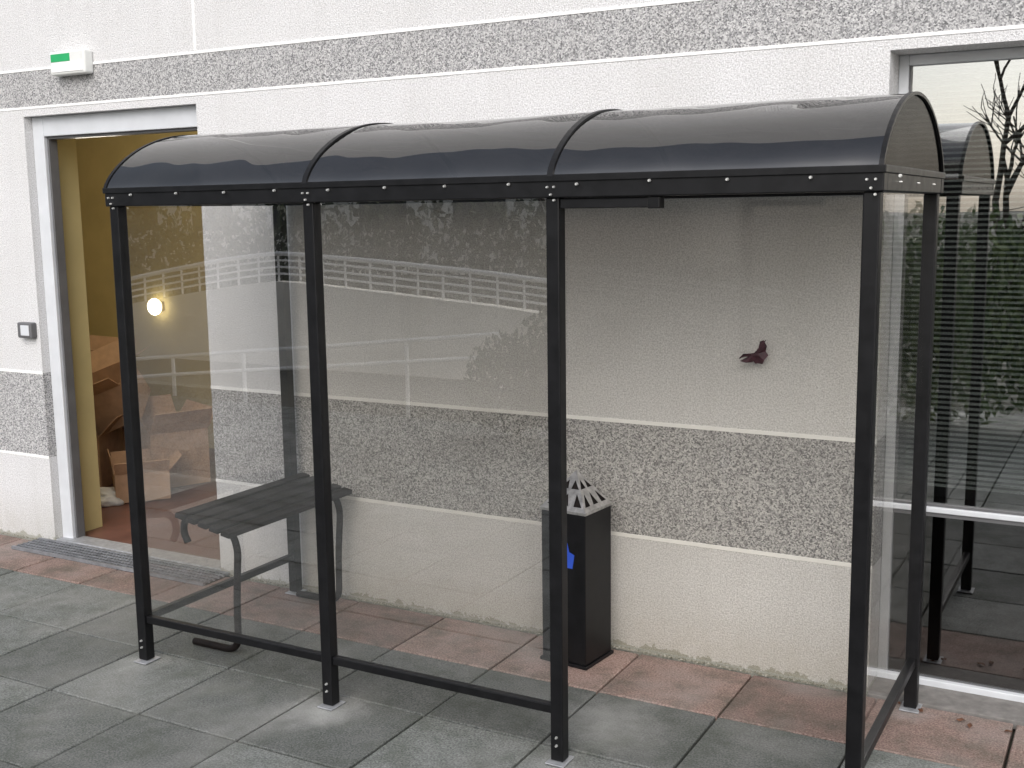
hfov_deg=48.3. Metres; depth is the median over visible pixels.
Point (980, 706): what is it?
window sill
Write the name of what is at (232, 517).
bench
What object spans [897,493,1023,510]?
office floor
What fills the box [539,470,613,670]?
ashtray bin
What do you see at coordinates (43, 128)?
door frame
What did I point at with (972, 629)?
window glass
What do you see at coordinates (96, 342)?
cardboard box
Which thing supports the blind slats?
attached to the window frame at (906, 62)
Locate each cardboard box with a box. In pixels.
[89,335,149,354]
[91,340,150,435]
[96,414,123,486]
[107,448,181,502]
[122,394,212,487]
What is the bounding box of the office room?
[898,59,1023,504]
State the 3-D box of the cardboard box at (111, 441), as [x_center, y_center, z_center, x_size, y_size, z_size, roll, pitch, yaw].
[-3.137,0.450,8.204,0.839,0.516,0.690,0,9,3]
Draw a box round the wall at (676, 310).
[0,0,1023,695]
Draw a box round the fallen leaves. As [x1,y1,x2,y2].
[898,701,1011,731]
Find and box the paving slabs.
[0,535,1023,767]
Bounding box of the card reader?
[17,322,36,337]
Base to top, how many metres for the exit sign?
0.125 m
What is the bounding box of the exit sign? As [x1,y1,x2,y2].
[50,49,92,76]
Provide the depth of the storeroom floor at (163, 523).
7.10 m
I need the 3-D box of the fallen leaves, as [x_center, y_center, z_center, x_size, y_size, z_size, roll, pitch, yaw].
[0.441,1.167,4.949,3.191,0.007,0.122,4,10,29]
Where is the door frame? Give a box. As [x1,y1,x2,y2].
[32,105,196,537]
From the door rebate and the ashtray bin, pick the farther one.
the door rebate
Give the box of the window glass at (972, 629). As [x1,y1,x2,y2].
[888,512,1023,693]
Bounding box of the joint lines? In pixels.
[0,0,1023,569]
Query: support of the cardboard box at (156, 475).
on the storeroom floor at (163, 523)
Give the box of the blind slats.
[904,62,1023,494]
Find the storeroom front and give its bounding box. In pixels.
[57,139,102,531]
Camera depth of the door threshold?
6.49 m
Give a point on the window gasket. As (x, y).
(960, 506)
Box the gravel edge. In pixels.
[0,532,867,694]
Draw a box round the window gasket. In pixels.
[893,66,1023,525]
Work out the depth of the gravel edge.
5.21 m
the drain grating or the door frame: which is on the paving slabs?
the drain grating
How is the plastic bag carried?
on the storeroom floor at (163, 523)
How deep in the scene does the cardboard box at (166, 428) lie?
8.05 m
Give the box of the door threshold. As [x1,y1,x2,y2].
[56,536,220,570]
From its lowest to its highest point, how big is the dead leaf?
0.096 m
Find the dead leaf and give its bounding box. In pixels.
[739,340,767,363]
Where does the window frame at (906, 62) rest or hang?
attached to the wall at (676, 310)
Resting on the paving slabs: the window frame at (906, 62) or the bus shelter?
the bus shelter
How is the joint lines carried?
attached to the wall at (676, 310)
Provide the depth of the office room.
7.23 m
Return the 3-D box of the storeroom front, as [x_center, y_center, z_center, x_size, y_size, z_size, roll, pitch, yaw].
[-3.426,-0.432,7.229,5.200,2.600,0.229,4,10,29]
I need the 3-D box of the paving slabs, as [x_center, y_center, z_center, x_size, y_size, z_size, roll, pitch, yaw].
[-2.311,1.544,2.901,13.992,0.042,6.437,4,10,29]
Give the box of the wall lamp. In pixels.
[147,298,163,314]
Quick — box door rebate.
[47,127,196,537]
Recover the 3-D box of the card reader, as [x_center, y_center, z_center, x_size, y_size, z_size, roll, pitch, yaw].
[-2.811,-0.312,6.614,0.120,0.090,0.049,4,10,29]
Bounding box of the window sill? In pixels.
[867,677,1023,729]
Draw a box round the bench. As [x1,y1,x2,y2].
[175,472,351,651]
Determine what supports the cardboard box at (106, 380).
on the cardboard box at (111, 441)
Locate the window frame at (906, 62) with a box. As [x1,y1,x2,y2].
[877,46,1023,702]
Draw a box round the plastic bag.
[100,487,124,506]
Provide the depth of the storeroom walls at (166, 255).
9.46 m
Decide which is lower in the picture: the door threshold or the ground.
the ground
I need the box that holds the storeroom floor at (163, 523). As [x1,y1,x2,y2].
[85,448,219,559]
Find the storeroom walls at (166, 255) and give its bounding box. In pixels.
[76,131,214,448]
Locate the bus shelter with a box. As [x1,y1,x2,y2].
[102,91,945,767]
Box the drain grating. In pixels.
[11,537,229,585]
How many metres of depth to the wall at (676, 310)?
5.02 m
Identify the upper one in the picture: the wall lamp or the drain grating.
the wall lamp

